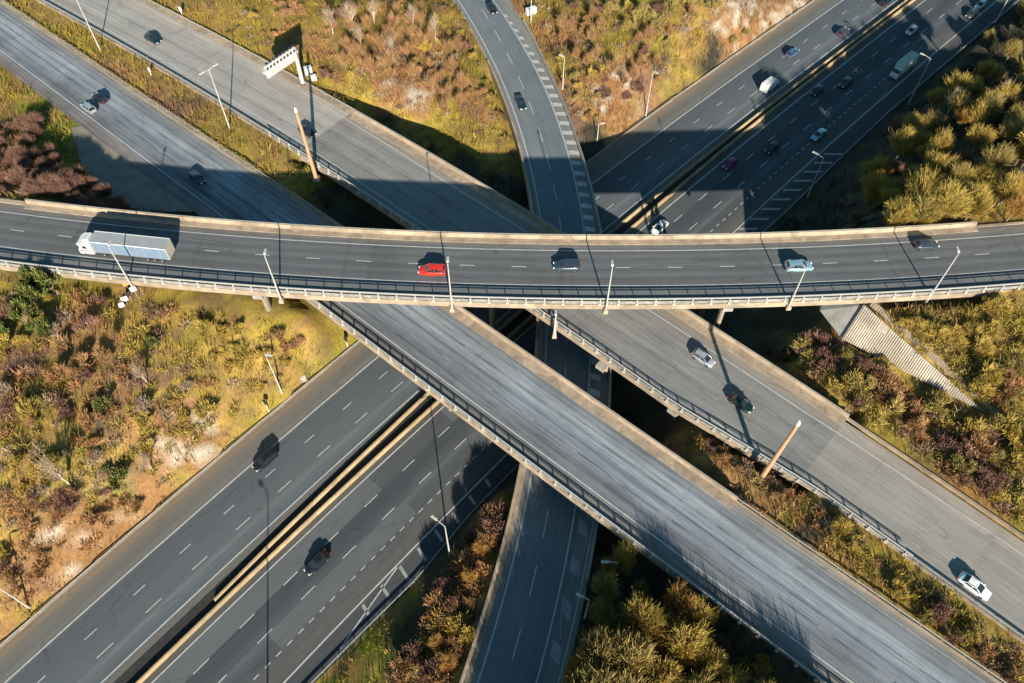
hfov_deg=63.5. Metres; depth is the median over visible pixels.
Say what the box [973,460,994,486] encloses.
bush
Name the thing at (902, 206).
tree
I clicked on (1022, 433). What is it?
bush
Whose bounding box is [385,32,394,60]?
bare tree
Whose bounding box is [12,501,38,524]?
bush
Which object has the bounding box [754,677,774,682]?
tree
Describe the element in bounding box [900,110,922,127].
tree
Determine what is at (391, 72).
bare tree
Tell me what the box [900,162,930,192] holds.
tree
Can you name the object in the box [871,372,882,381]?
bush
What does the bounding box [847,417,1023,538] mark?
kerb
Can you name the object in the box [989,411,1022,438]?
bush
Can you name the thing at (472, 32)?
kerb
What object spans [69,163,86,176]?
tree
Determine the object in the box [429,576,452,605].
bush
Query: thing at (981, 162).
tree
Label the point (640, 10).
bush
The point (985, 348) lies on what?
bush
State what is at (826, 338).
bush
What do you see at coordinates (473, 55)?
bush
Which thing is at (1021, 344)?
bush
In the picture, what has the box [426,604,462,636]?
bush
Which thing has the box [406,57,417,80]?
bare tree
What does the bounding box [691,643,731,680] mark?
tree
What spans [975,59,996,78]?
tree
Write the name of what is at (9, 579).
bush
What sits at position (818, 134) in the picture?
car
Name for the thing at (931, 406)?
bush
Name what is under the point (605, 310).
lamp post
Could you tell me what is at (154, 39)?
car
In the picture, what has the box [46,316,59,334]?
bush
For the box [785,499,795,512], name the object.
bush
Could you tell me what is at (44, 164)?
tree
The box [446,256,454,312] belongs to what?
lamp post
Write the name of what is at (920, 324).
bush
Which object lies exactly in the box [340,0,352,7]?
bush
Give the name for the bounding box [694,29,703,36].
bush
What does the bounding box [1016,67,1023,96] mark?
tree
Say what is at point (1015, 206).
tree
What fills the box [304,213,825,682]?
motorway viaduct
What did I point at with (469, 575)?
tree
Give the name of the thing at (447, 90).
bare tree
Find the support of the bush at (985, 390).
on the ground
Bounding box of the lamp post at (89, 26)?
[76,0,100,49]
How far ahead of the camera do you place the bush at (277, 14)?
195.34 m
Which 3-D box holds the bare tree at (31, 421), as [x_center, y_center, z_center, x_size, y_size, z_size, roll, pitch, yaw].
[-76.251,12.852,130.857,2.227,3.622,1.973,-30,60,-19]
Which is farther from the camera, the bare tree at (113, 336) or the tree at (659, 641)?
the bare tree at (113, 336)
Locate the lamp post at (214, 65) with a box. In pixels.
[199,63,230,128]
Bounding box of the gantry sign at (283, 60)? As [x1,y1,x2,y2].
[262,45,306,85]
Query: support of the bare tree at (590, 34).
on the ground
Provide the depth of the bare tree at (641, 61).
193.78 m
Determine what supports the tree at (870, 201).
on the ground
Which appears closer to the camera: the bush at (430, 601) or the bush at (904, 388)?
the bush at (430, 601)
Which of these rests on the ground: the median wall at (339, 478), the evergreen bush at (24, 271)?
the evergreen bush at (24, 271)
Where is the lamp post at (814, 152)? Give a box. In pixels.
[807,151,823,197]
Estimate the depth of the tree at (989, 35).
205.88 m
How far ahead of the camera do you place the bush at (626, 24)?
198.30 m
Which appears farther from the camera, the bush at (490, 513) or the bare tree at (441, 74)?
the bare tree at (441, 74)
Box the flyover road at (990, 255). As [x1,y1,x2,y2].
[0,202,1023,300]
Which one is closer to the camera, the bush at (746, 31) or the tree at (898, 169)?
the tree at (898, 169)
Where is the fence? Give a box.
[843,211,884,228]
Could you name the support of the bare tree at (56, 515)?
on the ground
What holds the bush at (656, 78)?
on the ground
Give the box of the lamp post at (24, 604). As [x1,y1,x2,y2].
[0,588,30,608]
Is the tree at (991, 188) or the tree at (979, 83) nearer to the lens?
the tree at (991, 188)
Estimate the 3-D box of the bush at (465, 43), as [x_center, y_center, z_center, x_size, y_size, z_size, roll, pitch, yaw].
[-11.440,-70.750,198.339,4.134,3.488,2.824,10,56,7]
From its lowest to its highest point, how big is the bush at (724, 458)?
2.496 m
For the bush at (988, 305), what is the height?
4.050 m
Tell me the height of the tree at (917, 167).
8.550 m
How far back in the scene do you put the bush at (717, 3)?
206.32 m
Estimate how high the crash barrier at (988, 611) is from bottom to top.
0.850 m
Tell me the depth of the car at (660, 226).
175.50 m
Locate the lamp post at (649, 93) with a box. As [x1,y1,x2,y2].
[645,71,657,116]
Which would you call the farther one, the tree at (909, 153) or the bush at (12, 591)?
the tree at (909, 153)
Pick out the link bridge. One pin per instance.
(485, 616)
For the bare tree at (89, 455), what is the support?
on the ground
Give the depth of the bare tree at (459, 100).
184.60 m
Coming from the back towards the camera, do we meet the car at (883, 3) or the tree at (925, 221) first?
the car at (883, 3)
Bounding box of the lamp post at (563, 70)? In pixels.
[559,54,564,89]
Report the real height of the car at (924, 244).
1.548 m
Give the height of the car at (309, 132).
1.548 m
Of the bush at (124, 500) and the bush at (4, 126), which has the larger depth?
the bush at (4, 126)
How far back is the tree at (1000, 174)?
151.42 m
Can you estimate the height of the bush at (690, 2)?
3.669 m
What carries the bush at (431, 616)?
on the ground
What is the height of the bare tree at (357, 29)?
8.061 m
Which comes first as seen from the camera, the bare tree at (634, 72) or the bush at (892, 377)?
the bush at (892, 377)
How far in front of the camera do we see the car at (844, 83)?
203.15 m
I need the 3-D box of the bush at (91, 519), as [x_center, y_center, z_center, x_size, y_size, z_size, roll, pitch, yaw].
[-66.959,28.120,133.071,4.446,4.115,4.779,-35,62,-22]
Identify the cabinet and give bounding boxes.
[300,375,307,382]
[303,65,312,75]
[310,74,317,82]
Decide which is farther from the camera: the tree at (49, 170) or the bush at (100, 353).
the tree at (49, 170)
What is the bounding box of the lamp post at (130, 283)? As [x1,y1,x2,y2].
[108,241,134,289]
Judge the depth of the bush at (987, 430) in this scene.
130.92 m
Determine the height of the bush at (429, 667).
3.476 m
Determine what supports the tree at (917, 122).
on the ground
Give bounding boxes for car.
[80,102,96,114]
[92,92,108,103]
[143,32,161,44]
[188,170,206,184]
[252,447,278,471]
[297,124,315,138]
[304,548,330,575]
[418,263,445,277]
[486,2,497,13]
[515,95,526,109]
[553,259,580,272]
[650,219,668,233]
[691,348,715,367]
[722,156,737,169]
[727,391,754,412]
[764,140,779,153]
[784,259,813,273]
[785,48,799,57]
[810,84,825,96]
[811,128,827,141]
[836,27,849,36]
[838,76,853,88]
[879,0,891,6]
[905,24,918,35]
[913,238,939,250]
[957,571,991,600]
[965,7,978,18]
[974,0,987,9]
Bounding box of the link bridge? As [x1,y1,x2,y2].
[459,19,611,682]
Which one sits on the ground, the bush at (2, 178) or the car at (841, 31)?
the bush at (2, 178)
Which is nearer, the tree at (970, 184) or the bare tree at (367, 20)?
the tree at (970, 184)
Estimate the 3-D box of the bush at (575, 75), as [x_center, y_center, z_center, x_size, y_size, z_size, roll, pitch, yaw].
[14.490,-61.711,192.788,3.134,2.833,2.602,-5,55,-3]
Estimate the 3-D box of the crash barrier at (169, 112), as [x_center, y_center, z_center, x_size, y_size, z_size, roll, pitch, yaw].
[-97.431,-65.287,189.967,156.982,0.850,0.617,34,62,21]
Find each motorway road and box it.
[0,0,903,682]
[0,3,996,682]
[41,0,1023,638]
[142,0,1019,682]
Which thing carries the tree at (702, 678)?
on the ground
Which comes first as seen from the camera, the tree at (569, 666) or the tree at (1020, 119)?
the tree at (569, 666)
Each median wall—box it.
[136,0,915,682]
[213,0,908,601]
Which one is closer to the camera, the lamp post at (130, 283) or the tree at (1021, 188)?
the lamp post at (130, 283)
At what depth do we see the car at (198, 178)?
166.42 m
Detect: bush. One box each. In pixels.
[0,122,11,129]
[0,135,11,148]
[0,157,13,170]
[0,171,7,183]
[0,185,8,195]
[0,302,12,321]
[0,322,11,340]
[0,332,10,350]
[0,381,11,397]
[0,396,18,415]
[0,541,9,559]
[0,549,13,572]
[0,566,21,584]
[6,295,41,322]
[6,452,26,469]
[8,584,21,596]
[9,122,20,130]
[10,334,27,347]
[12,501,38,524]
[13,283,49,307]
[13,395,42,421]
[14,482,27,496]
[15,265,36,287]
[16,513,37,537]
[18,535,33,548]
[20,317,51,338]
[21,496,34,507]
[24,460,49,479]
[27,484,48,498]
[29,266,63,292]
[33,560,47,579]
[35,545,50,558]
[39,293,53,304]
[39,498,52,513]
[40,452,60,467]
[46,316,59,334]
[46,362,64,382]
[50,151,63,156]
[50,486,74,507]
[51,497,80,513]
[52,335,68,352]
[52,392,66,409]
[54,315,66,325]
[54,405,71,419]
[67,351,90,373]
[70,326,84,340]
[71,314,99,331]
[76,367,93,385]
[76,407,106,432]
[81,503,109,528]
[82,436,103,448]
[84,449,104,468]
[90,395,111,411]
[91,345,112,362]
[94,293,107,305]
[96,463,115,478]
[96,487,114,497]
[100,464,128,489]
[101,496,116,510]
[117,492,128,506]
[128,493,143,513]
[129,409,153,429]
[134,395,151,415]
[134,438,156,454]
[143,335,160,347]
[175,412,191,427]
[176,380,193,393]
[192,317,213,337]
[192,394,218,419]
[207,350,219,361]
[214,324,230,339]
[222,359,236,373]
[229,343,241,355]
[231,321,243,335]
[232,353,249,370]
[241,10,248,16]
[247,11,257,18]
[253,346,275,365]
[255,380,266,389]
[268,30,276,37]
[268,328,285,341]
[270,374,282,384]
[273,8,285,18]
[276,356,291,367]
[277,0,285,5]
[278,340,294,354]
[279,7,294,15]
[287,336,305,349]
[288,0,304,12]
[318,68,332,79]
[333,8,346,18]
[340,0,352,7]
[363,33,374,44]
[368,11,376,20]
[388,651,414,677]
[393,666,409,682]
[395,640,422,668]
[409,57,417,63]
[413,658,445,682]
[415,65,422,74]
[416,39,431,51]
[417,661,427,682]
[422,653,442,673]
[423,69,433,79]
[423,589,448,621]
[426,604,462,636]
[427,600,446,621]
[427,621,444,647]
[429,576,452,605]
[433,646,454,665]
[435,588,463,614]
[435,610,462,632]
[440,592,461,624]
[440,647,463,672]
[441,610,471,640]
[444,636,463,653]
[448,52,457,59]
[450,70,457,77]
[458,624,476,645]
[459,528,475,544]
[459,547,476,571]
[459,597,476,607]
[460,41,472,49]
[464,86,472,92]
[468,50,477,59]
[472,531,499,550]
[473,86,487,95]
[478,500,508,524]
[478,521,492,536]
[480,512,506,541]
[481,504,502,534]
[565,19,575,26]
[567,1,579,9]
[567,72,579,80]
[568,36,576,45]
[573,81,582,90]
[573,92,584,100]
[578,22,591,32]
[584,110,593,118]
[587,67,598,78]
[595,91,602,97]
[596,6,603,13]
[598,86,612,99]
[600,74,609,83]
[602,1,620,13]
[615,601,632,624]
[617,64,625,70]
[619,18,637,31]
[622,0,633,9]
[622,90,631,100]
[630,1,650,21]
[630,79,645,92]
[638,44,649,56]
[648,9,667,30]
[649,76,660,81]
[650,2,667,13]
[660,45,671,53]
[661,0,677,13]
[663,36,672,46]
[679,25,690,33]
[683,0,695,6]
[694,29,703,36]
[704,1,711,7]
[705,438,716,449]
[710,0,724,8]
[710,632,730,652]
[713,445,724,452]
[719,453,732,467]
[727,35,738,43]
[731,461,744,474]
[743,25,750,34]
[752,652,772,675]
[771,491,786,502]
[783,488,795,497]
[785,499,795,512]
[791,333,816,356]
[793,347,810,363]
[796,329,824,350]
[801,346,817,361]
[816,345,830,366]
[818,353,843,373]
[819,334,838,349]
[834,516,853,535]
[839,192,857,206]
[840,367,866,390]
[842,346,854,362]
[843,370,876,400]
[845,541,857,553]
[846,393,865,414]
[848,210,865,226]
[854,357,874,372]
[869,373,896,403]
[871,364,892,378]
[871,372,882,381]
[877,382,905,401]
[880,395,906,416]
[884,368,901,387]
[884,391,909,411]
[892,578,906,592]
[893,585,910,603]
[895,382,909,391]
[899,316,916,331]
[903,415,930,431]
[903,575,915,585]
[905,400,925,416]
[909,316,930,336]
[915,425,931,443]
[918,609,925,617]
[918,609,935,626]
[923,389,954,415]
[923,394,953,417]
[924,321,950,338]
[928,601,953,619]
[929,607,948,624]
[933,434,962,455]
[936,326,952,345]
[943,634,961,645]
[947,323,966,337]
[949,454,976,481]
[950,467,973,488]
[951,438,976,469]
[952,334,970,347]
[958,415,989,441]
[962,431,974,444]
[963,321,983,336]
[964,628,982,644]
[966,624,980,634]
[967,377,997,403]
[967,428,991,440]
[969,649,986,661]
[971,426,996,460]
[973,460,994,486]
[973,469,1003,500]
[974,336,996,357]
[975,359,1004,386]
[980,319,1004,338]
[981,419,989,432]
[982,296,1002,312]
[983,446,1006,462]
[985,412,1013,430]
[988,472,1012,489]
[988,487,1006,502]
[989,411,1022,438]
[991,361,1007,377]
[992,295,1013,316]
[998,377,1019,398]
[1002,671,1020,682]
[1004,397,1019,412]
[1005,366,1017,378]
[1006,418,1023,443]
[1008,435,1023,456]
[1011,448,1023,459]
[1012,451,1023,476]
[1013,423,1023,442]
[1015,673,1023,682]
[1016,336,1023,348]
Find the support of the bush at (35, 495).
on the ground
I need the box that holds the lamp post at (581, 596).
[576,593,589,619]
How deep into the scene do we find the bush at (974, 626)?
115.67 m
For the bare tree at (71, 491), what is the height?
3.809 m
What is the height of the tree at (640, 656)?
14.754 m
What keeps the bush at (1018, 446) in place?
on the ground
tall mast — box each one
[294,107,319,181]
[757,420,800,480]
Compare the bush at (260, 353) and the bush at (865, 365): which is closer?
the bush at (865, 365)
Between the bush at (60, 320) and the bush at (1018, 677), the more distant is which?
the bush at (60, 320)
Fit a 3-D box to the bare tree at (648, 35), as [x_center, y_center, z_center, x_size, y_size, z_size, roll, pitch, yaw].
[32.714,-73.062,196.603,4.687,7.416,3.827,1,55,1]
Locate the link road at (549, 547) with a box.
[455,0,608,682]
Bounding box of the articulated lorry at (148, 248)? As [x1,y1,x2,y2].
[76,231,174,262]
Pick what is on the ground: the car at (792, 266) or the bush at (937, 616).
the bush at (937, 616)
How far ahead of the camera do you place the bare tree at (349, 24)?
190.21 m
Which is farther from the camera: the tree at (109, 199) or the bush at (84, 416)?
the tree at (109, 199)
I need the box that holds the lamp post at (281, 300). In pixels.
[263,249,284,303]
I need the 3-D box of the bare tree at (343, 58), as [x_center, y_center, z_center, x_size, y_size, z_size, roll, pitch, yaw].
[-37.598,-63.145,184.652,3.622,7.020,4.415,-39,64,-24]
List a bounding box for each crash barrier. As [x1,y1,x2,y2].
[0,0,813,645]
[2,0,324,213]
[42,0,299,151]
[149,0,354,109]
[311,0,1018,682]
[454,0,487,59]
[737,498,1006,682]
[912,556,1023,637]
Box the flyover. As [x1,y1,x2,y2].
[0,199,1023,328]
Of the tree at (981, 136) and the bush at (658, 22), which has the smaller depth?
the tree at (981, 136)
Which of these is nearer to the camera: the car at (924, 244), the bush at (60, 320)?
the bush at (60, 320)
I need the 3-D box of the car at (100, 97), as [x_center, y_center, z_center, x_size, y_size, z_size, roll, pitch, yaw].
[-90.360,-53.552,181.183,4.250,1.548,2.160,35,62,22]
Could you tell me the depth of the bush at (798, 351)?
146.03 m
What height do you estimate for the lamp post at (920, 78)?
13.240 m
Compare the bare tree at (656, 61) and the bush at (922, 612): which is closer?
the bush at (922, 612)
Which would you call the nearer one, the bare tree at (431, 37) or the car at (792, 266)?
the car at (792, 266)
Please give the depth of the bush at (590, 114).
189.07 m
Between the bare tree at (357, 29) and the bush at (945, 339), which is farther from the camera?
the bare tree at (357, 29)
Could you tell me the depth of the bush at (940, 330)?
136.30 m
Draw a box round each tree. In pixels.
[4,163,28,185]
[5,143,27,163]
[11,114,25,129]
[11,155,30,171]
[16,132,36,146]
[17,176,39,194]
[18,111,44,129]
[20,147,44,161]
[21,159,40,173]
[21,494,44,511]
[23,416,36,426]
[25,122,43,136]
[26,166,46,180]
[30,182,44,196]
[32,450,71,486]
[33,172,48,186]
[34,156,51,168]
[34,172,63,194]
[39,142,57,156]
[41,506,62,525]
[42,166,53,174]
[44,151,63,167]
[45,184,63,196]
[49,163,72,174]
[51,167,73,180]
[58,182,72,197]
[60,174,79,191]
[63,190,80,203]
[64,363,78,380]
[64,487,77,498]
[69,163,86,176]
[70,173,86,189]
[72,194,90,205]
[83,176,98,189]
[83,449,94,459]
[85,189,101,198]
[85,195,99,203]
[89,198,111,207]
[90,182,112,198]
[102,466,112,482]
[106,194,125,208]
[106,330,117,341]
[113,198,130,209]
[129,360,147,382]
[136,452,152,470]
[322,7,336,33]
[327,16,338,32]
[336,48,349,71]
[340,0,357,30]
[340,34,352,55]
[342,15,355,33]
[343,1,358,16]
[347,40,366,62]
[351,23,362,49]
[353,54,366,73]
[361,12,370,29]
[363,54,378,78]
[365,0,379,22]
[371,27,386,53]
[373,47,396,71]
[380,38,390,55]
[381,19,398,45]
[385,10,399,26]
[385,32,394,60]
[386,66,397,79]
[391,1,399,11]
[399,40,413,56]
[402,3,416,24]
[402,10,413,30]
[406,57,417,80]
[407,21,421,38]
[411,5,425,27]
[415,28,428,49]
[421,72,438,93]
[425,25,437,42]
[425,54,433,68]
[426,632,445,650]
[428,13,437,37]
[437,69,445,82]
[438,83,452,99]
[438,93,450,116]
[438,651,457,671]
[440,37,453,55]
[447,55,458,70]
[452,34,463,50]
[452,91,464,109]
[453,67,471,93]
[461,567,478,584]
[462,90,472,105]
[472,539,489,555]
[556,8,570,32]
[558,28,567,43]
[558,652,619,682]
[560,652,589,682]
[571,620,626,681]
[572,46,580,57]
[580,626,605,645]
[583,54,590,64]
[585,595,617,627]
[586,27,595,43]
[589,5,599,22]
[590,44,600,61]
[590,566,625,605]
[594,15,606,30]
[595,72,604,82]
[598,554,621,578]
[601,621,666,681]
[604,612,627,636]
[605,55,622,76]
[609,661,652,682]
[612,539,639,573]
[616,635,651,682]
[620,74,628,85]
[620,589,670,643]
[628,573,653,602]
[629,62,641,81]
[634,31,642,41]
[635,50,648,71]
[642,22,659,45]
[642,669,672,682]
[643,620,670,658]
[644,650,684,682]
[652,51,660,70]
[661,578,706,622]
[662,613,715,666]
[665,22,678,37]
[680,592,719,628]
[680,663,720,682]
[689,5,695,18]
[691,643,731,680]
[705,644,727,662]
[711,662,753,682]
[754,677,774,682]
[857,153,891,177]
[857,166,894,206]
[865,173,892,198]
[865,194,881,209]
[877,181,903,210]
[878,163,896,179]
[882,207,906,226]
[884,193,918,226]
[885,157,905,175]
[888,114,907,134]
[888,125,918,160]
[890,174,908,196]
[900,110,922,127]
[900,145,914,159]
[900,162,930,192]
[901,162,927,191]
[902,110,927,133]
[904,163,944,200]
[906,126,923,152]
[907,191,946,224]
[912,216,935,224]
[914,129,934,154]
[914,143,940,164]
[914,186,946,224]
[920,109,946,131]
[923,149,959,175]
[925,84,947,107]
[926,107,947,127]
[926,125,955,153]
[931,176,977,223]
[933,155,953,178]
[942,70,979,105]
[945,86,965,117]
[945,161,976,181]
[947,209,981,222]
[950,91,974,119]
[950,178,973,190]
[953,108,972,127]
[953,147,976,165]
[953,164,979,182]
[957,180,995,210]
[963,98,996,127]
[963,181,995,221]
[964,179,979,190]
[966,121,997,153]
[969,74,986,98]
[970,177,996,193]
[971,156,996,170]
[973,163,997,181]
[974,181,998,198]
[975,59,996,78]
[977,87,1005,121]
[978,88,1007,110]
[979,140,1017,168]
[983,29,994,45]
[984,169,1019,200]
[988,63,1008,85]
[991,178,1017,205]
[992,73,1018,89]
[993,79,1023,112]
[994,77,1012,93]
[997,118,1023,147]
[997,169,1023,205]
[999,91,1021,114]
[1001,37,1023,62]
[1001,109,1023,144]
[1002,193,1023,221]
[1006,102,1023,119]
[1012,140,1023,164]
[1014,0,1023,24]
[1014,131,1023,168]
[1015,48,1023,86]
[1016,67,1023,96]
[1016,178,1023,196]
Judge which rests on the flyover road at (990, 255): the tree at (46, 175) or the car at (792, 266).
the car at (792, 266)
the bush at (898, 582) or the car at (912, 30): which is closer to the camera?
the bush at (898, 582)
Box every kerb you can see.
[0,0,322,217]
[0,0,815,648]
[0,198,25,205]
[36,0,298,155]
[138,0,353,114]
[452,0,486,60]
[736,500,1001,682]
[799,482,1023,643]
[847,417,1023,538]
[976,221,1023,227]
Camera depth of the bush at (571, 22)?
203.10 m
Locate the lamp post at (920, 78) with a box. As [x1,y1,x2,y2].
[908,53,930,103]
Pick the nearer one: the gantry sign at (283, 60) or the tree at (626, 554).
the tree at (626, 554)
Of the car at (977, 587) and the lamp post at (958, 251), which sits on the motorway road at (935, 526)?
the car at (977, 587)
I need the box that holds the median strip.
[114,0,910,682]
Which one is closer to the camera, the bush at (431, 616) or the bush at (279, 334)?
the bush at (431, 616)
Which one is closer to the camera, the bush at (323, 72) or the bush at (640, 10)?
the bush at (323, 72)
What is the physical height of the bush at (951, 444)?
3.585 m
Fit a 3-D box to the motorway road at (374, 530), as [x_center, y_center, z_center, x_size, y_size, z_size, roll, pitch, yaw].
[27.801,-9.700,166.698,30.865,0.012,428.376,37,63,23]
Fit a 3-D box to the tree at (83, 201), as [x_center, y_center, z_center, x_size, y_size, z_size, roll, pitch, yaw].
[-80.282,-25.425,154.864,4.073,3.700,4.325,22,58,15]
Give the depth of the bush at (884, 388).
135.40 m
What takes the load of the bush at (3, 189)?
on the ground
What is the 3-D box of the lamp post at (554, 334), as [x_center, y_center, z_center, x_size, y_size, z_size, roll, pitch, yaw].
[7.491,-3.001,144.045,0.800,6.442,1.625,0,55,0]
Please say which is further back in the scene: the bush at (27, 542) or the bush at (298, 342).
the bush at (298, 342)
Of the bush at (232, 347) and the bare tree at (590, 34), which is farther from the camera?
the bare tree at (590, 34)
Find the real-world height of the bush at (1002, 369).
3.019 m
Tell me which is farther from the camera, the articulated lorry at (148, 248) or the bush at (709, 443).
the articulated lorry at (148, 248)
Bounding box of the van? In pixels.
[759,76,778,92]
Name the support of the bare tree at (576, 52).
on the ground
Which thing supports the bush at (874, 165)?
on the ground
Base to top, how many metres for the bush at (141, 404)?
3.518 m
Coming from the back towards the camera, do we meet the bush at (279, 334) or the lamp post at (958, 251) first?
the bush at (279, 334)
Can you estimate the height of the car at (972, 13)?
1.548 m
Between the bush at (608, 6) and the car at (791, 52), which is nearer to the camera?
the bush at (608, 6)
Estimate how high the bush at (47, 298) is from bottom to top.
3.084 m
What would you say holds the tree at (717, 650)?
on the ground
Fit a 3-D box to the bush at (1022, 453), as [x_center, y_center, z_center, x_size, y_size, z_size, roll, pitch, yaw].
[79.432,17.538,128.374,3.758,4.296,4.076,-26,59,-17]
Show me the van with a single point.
(769, 84)
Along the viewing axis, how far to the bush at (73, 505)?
129.32 m
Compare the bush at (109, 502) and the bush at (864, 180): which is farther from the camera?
the bush at (864, 180)
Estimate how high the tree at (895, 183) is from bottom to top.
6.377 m
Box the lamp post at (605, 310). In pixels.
[603,260,613,313]
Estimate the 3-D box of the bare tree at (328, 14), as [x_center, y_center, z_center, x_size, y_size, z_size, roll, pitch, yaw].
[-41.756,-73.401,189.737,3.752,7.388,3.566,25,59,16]
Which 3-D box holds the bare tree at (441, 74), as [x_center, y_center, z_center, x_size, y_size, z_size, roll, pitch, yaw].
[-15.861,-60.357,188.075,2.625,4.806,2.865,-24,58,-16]
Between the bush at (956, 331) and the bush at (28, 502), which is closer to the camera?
the bush at (28, 502)
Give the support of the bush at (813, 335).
on the ground
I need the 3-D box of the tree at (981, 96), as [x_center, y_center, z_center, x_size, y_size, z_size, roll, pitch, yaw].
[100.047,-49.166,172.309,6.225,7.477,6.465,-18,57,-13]
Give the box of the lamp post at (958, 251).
[925,247,959,302]
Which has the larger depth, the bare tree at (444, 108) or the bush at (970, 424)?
the bare tree at (444, 108)
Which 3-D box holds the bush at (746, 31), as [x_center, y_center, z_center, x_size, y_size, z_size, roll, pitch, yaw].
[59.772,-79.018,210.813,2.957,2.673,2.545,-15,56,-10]
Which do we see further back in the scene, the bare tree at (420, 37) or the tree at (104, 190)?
the bare tree at (420, 37)
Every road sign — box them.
[118,284,143,307]
[525,5,536,16]
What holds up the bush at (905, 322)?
on the ground
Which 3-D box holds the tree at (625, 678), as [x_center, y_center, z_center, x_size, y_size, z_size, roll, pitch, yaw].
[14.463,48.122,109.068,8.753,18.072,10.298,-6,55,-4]
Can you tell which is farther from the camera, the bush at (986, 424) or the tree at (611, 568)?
the bush at (986, 424)
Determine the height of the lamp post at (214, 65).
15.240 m
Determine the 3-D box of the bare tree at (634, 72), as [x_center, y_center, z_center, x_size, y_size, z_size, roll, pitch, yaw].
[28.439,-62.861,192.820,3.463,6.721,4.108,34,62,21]
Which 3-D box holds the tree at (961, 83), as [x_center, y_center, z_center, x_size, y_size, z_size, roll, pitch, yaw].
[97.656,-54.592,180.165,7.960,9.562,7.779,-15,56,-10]
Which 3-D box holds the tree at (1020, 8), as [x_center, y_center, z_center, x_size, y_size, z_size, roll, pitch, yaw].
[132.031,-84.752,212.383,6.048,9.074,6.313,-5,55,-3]
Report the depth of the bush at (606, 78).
192.18 m
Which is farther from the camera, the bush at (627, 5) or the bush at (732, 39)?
the bush at (732, 39)
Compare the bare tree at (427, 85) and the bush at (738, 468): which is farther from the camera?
the bare tree at (427, 85)
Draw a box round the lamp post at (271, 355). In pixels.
[265,353,282,393]
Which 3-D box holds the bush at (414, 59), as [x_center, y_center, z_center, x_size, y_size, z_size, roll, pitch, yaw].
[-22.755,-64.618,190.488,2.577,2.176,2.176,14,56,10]
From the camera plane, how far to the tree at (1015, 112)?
166.21 m
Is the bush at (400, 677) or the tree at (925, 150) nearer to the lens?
the bush at (400, 677)
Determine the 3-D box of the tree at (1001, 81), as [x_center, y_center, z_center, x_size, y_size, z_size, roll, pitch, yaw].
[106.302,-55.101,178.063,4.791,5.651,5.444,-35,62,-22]
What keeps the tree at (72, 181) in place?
on the ground
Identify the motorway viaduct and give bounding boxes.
[266,109,913,558]
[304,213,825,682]
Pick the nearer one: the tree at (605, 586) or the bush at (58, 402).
the tree at (605, 586)
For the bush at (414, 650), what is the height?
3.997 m
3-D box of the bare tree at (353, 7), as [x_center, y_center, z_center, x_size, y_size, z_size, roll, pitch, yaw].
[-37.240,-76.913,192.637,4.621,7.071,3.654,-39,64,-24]
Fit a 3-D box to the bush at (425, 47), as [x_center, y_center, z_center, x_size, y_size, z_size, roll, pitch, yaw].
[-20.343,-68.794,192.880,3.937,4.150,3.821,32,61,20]
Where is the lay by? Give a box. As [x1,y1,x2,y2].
[70,126,193,211]
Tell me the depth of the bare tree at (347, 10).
189.63 m
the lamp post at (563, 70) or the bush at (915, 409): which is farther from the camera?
the lamp post at (563, 70)
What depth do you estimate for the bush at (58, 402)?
133.26 m
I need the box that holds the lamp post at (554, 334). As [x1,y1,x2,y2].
[552,310,556,338]
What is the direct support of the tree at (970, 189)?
on the ground
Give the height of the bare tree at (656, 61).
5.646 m
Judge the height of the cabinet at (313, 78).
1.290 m
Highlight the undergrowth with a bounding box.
[0,0,1023,682]
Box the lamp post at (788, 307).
[785,265,805,309]
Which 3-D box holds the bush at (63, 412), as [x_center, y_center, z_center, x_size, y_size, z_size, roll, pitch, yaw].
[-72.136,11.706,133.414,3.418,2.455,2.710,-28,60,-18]
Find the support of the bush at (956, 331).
on the ground
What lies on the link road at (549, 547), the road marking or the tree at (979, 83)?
the road marking
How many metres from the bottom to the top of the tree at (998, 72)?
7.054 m
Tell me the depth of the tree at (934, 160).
157.92 m
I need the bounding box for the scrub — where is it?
[0,0,1023,682]
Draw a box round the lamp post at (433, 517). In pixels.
[430,515,450,556]
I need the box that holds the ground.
[0,0,1023,682]
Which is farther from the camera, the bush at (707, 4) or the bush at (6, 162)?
the bush at (707, 4)
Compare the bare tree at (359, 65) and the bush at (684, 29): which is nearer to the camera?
the bare tree at (359, 65)
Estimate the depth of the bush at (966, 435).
131.43 m
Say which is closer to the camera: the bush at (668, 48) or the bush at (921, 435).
the bush at (921, 435)
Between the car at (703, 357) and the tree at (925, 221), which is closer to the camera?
the car at (703, 357)
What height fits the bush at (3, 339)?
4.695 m
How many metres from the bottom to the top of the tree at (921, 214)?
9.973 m
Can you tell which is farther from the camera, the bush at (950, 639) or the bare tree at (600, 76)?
the bare tree at (600, 76)
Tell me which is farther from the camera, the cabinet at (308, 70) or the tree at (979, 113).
the cabinet at (308, 70)
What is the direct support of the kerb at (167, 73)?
on the motorway road at (935, 526)
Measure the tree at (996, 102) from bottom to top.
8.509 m
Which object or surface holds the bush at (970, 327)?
on the ground
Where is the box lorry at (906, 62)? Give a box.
[889,50,919,79]
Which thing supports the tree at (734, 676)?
on the ground
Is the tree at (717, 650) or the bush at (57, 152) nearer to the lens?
the tree at (717, 650)
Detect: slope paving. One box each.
[819,303,863,338]
[842,303,1004,416]
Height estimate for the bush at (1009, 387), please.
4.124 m
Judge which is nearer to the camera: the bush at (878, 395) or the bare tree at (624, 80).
the bush at (878, 395)
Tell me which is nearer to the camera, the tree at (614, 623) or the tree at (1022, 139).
the tree at (614, 623)
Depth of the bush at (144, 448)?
135.92 m
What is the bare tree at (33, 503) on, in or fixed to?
on the ground

